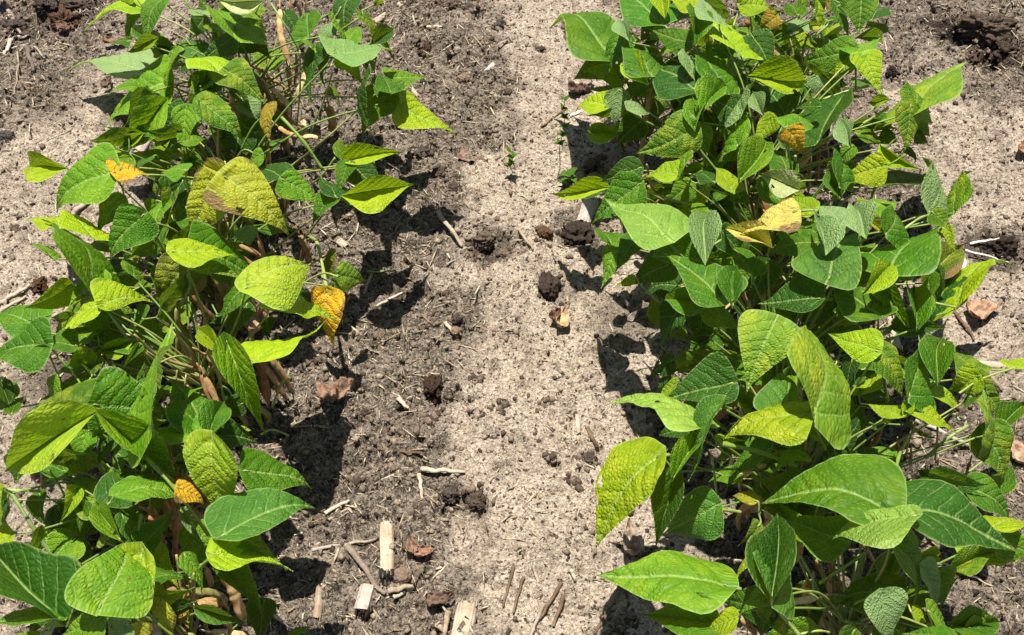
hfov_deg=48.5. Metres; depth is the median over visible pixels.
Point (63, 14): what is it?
soil clod
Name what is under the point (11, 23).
soil clod
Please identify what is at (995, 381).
straw
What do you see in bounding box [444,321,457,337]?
stick
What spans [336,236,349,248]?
wood chip
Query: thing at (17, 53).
straw
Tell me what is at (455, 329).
dry leaf
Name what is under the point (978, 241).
root strand
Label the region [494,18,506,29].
soil clod
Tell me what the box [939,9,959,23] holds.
soil clod
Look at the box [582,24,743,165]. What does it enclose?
bean plant
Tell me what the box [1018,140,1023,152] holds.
dry leaf
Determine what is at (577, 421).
straw
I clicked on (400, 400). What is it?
straw
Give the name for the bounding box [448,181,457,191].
soil clod
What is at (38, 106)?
bark strip
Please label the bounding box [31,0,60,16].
soil clod
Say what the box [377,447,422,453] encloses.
twig
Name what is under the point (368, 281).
husk strip
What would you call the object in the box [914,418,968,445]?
stick
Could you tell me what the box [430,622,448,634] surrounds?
straw
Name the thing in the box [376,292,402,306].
straw
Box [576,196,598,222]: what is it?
frayed stalk
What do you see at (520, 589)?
twig
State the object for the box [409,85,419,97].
corn stalk
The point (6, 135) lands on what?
stone
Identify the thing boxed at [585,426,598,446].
stick
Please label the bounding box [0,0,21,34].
root
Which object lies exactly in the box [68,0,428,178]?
bean plant
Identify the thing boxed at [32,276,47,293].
soil clod
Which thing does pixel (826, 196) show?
straw chaff
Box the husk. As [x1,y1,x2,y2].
[623,518,643,555]
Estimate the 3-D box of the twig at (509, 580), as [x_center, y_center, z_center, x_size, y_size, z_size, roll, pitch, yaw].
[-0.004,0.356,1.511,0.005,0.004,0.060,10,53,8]
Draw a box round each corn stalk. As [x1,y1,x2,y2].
[130,139,152,151]
[313,579,323,620]
[354,583,374,620]
[373,1,404,21]
[379,517,394,582]
[388,584,412,593]
[392,589,411,598]
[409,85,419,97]
[442,609,451,634]
[451,598,477,634]
[887,316,902,350]
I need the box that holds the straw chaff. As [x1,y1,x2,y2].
[0,0,1023,634]
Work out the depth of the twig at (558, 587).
1.50 m
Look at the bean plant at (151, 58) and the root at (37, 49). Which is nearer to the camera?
the bean plant at (151, 58)
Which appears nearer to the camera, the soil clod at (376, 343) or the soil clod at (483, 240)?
the soil clod at (376, 343)
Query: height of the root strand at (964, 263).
0.010 m
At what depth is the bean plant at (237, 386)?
1.50 m
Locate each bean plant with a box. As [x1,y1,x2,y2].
[0,219,339,514]
[0,323,310,630]
[0,456,315,634]
[23,34,455,272]
[23,142,413,377]
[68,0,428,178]
[549,0,890,157]
[549,0,966,248]
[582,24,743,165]
[591,98,972,349]
[595,323,1023,625]
[596,454,1023,634]
[605,199,1023,470]
[624,157,771,252]
[735,0,891,155]
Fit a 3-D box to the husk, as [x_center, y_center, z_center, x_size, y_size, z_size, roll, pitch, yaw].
[0.163,0.295,1.537,0.028,0.030,0.050,0,52,0]
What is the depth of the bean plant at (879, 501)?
1.20 m
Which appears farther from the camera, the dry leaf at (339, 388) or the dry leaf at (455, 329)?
the dry leaf at (455, 329)
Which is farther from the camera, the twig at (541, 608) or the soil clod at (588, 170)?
the soil clod at (588, 170)
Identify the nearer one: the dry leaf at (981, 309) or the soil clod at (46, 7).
the dry leaf at (981, 309)
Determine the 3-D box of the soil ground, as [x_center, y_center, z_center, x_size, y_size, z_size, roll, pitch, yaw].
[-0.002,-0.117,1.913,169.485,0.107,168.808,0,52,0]
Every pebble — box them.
[393,566,412,583]
[457,73,467,81]
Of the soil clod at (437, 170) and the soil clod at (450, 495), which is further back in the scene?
the soil clod at (437, 170)
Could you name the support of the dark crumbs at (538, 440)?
on the soil ground
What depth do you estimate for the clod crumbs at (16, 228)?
1.77 m
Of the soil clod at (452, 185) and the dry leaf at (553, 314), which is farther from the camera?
the soil clod at (452, 185)
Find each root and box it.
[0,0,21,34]
[3,38,13,54]
[23,44,34,71]
[33,46,49,61]
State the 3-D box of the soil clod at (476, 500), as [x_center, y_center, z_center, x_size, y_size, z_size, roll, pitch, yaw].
[-0.050,0.258,1.601,0.036,0.027,0.038,0,52,0]
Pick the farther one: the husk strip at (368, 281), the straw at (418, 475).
the husk strip at (368, 281)
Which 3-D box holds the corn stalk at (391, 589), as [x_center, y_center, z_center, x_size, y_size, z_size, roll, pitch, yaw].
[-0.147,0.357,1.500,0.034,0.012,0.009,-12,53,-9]
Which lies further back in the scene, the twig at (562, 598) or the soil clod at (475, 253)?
the soil clod at (475, 253)
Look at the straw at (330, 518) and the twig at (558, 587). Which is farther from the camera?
the straw at (330, 518)
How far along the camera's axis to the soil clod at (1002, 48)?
2.21 m
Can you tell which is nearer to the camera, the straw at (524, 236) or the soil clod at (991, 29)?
the straw at (524, 236)
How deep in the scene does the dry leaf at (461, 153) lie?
2.00 m
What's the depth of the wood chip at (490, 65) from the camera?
2.15 m
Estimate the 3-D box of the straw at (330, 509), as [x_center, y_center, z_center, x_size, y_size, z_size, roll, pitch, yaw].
[-0.243,0.263,1.580,0.038,0.007,0.007,-26,57,-19]
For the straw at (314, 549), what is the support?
on the soil ground
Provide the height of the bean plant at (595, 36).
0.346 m
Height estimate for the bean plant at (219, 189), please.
0.324 m
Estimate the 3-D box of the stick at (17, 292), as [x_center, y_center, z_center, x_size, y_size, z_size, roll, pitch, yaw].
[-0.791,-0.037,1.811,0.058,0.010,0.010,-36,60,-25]
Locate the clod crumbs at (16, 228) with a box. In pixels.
[0,0,1023,634]
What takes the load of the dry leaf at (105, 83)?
on the soil ground
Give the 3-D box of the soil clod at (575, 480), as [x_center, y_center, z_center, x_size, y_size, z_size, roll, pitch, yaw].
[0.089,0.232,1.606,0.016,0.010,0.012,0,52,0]
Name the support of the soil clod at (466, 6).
on the soil ground
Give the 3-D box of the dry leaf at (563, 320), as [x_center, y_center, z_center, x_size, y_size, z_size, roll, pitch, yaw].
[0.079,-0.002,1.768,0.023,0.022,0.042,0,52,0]
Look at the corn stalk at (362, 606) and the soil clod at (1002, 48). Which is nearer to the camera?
the corn stalk at (362, 606)
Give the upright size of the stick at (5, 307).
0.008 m
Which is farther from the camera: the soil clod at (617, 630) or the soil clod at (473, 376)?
the soil clod at (473, 376)
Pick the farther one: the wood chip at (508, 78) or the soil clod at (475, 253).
the wood chip at (508, 78)
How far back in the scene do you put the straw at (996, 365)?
1.72 m
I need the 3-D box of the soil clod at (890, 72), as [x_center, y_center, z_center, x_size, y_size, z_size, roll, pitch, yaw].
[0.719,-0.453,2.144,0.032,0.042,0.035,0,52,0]
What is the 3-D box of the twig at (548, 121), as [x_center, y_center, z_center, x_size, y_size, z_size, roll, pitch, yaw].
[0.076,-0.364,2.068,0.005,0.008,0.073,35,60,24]
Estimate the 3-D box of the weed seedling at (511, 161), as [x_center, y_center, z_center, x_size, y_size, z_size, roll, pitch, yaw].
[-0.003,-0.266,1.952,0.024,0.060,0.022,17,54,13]
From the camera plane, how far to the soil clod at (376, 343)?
1.75 m
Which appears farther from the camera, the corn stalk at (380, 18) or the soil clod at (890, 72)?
the corn stalk at (380, 18)
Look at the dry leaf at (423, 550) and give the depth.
1.53 m
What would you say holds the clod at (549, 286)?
on the soil ground
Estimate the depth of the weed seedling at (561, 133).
1.91 m
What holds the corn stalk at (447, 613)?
on the soil ground
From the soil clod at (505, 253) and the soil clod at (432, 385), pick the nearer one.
the soil clod at (432, 385)
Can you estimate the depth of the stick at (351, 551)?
1.52 m
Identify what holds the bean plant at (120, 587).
on the soil ground
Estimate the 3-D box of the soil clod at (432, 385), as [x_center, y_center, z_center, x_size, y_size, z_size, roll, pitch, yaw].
[-0.118,0.109,1.700,0.030,0.055,0.047,0,52,0]
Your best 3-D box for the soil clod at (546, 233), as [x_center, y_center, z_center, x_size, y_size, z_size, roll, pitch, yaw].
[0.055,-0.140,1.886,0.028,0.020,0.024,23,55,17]
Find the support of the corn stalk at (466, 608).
on the soil ground
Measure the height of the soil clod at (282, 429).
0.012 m
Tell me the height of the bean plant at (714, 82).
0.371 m
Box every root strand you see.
[961,259,966,268]
[965,249,1008,261]
[970,238,999,244]
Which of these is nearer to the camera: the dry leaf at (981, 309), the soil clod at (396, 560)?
the soil clod at (396, 560)
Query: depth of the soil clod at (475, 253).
1.86 m
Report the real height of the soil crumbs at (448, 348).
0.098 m
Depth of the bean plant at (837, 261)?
1.44 m
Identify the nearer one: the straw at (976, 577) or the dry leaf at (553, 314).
the straw at (976, 577)
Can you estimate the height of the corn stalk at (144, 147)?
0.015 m
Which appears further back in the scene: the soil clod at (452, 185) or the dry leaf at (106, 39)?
the dry leaf at (106, 39)
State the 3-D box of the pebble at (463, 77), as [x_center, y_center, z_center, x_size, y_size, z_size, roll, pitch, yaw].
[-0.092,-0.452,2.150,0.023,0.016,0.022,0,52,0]
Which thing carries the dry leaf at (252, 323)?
on the bean plant at (219, 189)
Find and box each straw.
[14,51,18,96]
[311,537,379,551]
[324,499,349,514]
[328,504,353,520]
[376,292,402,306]
[396,396,409,408]
[416,473,422,498]
[420,466,464,472]
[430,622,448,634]
[518,228,533,249]
[569,568,575,580]
[575,414,580,434]
[942,563,992,586]
[977,359,1004,368]
[989,373,1002,390]
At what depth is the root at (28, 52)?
2.16 m
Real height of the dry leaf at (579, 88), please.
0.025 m
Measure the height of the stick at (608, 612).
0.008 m
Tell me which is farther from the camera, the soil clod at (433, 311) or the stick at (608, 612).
the soil clod at (433, 311)
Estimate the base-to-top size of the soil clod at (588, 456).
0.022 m
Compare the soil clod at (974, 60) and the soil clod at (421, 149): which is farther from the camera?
the soil clod at (974, 60)
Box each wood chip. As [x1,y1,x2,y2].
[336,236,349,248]
[484,62,494,70]
[503,75,516,81]
[569,109,583,116]
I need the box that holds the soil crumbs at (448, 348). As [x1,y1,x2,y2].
[0,0,1023,634]
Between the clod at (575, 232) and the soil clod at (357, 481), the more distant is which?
the clod at (575, 232)
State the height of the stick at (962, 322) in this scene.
0.006 m
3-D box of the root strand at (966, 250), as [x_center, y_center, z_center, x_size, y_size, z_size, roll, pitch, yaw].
[0.788,-0.102,1.886,0.077,0.021,0.006,7,52,5]
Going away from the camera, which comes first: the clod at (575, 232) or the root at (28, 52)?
the clod at (575, 232)
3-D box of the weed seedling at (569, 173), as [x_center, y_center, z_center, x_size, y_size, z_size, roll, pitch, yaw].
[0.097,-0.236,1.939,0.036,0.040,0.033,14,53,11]
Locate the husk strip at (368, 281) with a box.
[363,270,373,294]
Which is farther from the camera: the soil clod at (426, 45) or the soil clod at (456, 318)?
the soil clod at (426, 45)
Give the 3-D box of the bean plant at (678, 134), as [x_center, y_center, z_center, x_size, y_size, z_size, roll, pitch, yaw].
[0.406,-0.103,1.630,0.585,0.393,0.343,0,52,0]
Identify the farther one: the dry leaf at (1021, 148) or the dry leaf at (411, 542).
the dry leaf at (1021, 148)
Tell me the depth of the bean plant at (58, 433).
1.35 m
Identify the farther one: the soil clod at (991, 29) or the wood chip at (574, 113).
the soil clod at (991, 29)
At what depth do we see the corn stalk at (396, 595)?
1.50 m
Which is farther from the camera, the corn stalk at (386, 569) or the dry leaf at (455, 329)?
the dry leaf at (455, 329)
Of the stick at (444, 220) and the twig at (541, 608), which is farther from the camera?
the stick at (444, 220)
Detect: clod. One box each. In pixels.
[0,19,28,33]
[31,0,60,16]
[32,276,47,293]
[46,3,80,31]
[61,0,95,10]
[279,427,287,435]
[354,476,360,484]
[360,409,371,415]
[368,339,382,348]
[394,556,399,563]
[405,0,416,5]
[415,143,433,157]
[417,40,431,55]
[423,374,442,404]
[430,308,435,315]
[431,0,462,10]
[431,165,444,177]
[441,486,460,505]
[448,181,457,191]
[451,313,462,323]
[462,3,472,9]
[464,488,486,511]
[468,373,478,379]
[470,249,480,261]
[473,230,494,252]
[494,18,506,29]
[499,246,512,259]
[535,46,545,51]
[536,226,552,239]
[538,270,561,300]
[549,452,556,460]
[557,220,594,246]
[570,478,579,483]
[581,451,597,464]
[583,166,596,173]
[613,628,623,634]
[624,616,634,622]
[886,65,900,80]
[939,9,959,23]
[955,12,1018,47]
[965,51,979,65]
[977,235,1019,257]
[991,39,1017,64]
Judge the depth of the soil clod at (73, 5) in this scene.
2.28 m
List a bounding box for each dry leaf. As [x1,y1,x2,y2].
[56,22,76,31]
[100,75,111,87]
[102,35,132,42]
[242,307,268,331]
[316,377,354,403]
[405,533,417,553]
[413,544,436,556]
[425,591,453,606]
[451,324,459,335]
[457,149,487,161]
[548,306,560,319]
[556,305,569,327]
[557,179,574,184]
[568,80,593,94]
[966,299,1002,318]
[1011,438,1023,464]
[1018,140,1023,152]
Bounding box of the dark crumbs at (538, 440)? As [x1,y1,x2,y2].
[0,0,1023,634]
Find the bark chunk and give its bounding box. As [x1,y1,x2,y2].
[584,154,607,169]
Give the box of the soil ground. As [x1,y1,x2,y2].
[0,0,1023,634]
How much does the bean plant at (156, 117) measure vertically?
0.315 m
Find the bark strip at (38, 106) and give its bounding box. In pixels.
[32,103,49,108]
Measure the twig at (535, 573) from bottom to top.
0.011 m
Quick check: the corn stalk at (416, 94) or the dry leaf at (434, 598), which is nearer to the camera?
the dry leaf at (434, 598)
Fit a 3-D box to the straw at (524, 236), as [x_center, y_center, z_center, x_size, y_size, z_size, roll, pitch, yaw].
[0.023,-0.128,1.867,0.006,0.008,0.053,-21,55,-16]
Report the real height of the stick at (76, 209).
0.013 m
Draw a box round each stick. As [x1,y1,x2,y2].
[0,283,30,304]
[0,295,26,311]
[71,204,86,213]
[344,543,386,594]
[435,209,462,246]
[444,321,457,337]
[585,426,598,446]
[593,609,611,633]
[606,585,622,608]
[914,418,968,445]
[953,311,974,340]
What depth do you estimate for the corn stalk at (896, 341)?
1.75 m
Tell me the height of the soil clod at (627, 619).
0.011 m
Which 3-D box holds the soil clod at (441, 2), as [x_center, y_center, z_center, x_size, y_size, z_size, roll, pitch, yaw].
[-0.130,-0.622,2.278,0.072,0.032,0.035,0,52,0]
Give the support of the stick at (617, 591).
on the soil ground
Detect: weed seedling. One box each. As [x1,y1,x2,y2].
[503,145,517,174]
[553,95,569,176]
[558,167,579,186]
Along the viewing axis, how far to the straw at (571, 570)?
1.52 m
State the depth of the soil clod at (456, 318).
1.76 m
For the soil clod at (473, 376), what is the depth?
1.71 m
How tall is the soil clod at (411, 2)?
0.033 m
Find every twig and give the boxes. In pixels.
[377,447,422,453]
[502,565,514,606]
[512,576,524,612]
[530,603,544,634]
[532,565,541,594]
[539,581,562,620]
[541,109,564,126]
[552,594,565,626]
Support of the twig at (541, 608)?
on the soil ground
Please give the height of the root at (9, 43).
0.017 m
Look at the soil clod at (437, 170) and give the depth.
1.97 m
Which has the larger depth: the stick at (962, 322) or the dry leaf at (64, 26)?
the dry leaf at (64, 26)
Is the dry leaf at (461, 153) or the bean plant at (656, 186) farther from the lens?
the dry leaf at (461, 153)
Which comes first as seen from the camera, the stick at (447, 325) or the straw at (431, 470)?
the straw at (431, 470)
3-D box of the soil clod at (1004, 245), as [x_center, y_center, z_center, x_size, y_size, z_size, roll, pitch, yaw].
[0.812,-0.116,1.910,0.103,0.057,0.044,0,52,0]
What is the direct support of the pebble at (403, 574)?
on the soil ground
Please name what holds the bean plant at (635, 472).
on the soil ground
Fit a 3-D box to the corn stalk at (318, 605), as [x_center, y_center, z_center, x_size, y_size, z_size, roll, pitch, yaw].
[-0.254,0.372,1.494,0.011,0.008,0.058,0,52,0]
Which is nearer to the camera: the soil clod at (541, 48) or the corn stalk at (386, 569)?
the corn stalk at (386, 569)
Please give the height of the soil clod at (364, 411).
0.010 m
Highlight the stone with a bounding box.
[0,130,15,141]
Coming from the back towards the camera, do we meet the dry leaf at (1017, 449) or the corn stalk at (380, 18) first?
the corn stalk at (380, 18)
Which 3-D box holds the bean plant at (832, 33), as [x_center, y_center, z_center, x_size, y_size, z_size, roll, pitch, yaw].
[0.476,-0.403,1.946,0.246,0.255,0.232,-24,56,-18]
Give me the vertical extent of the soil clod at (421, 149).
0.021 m

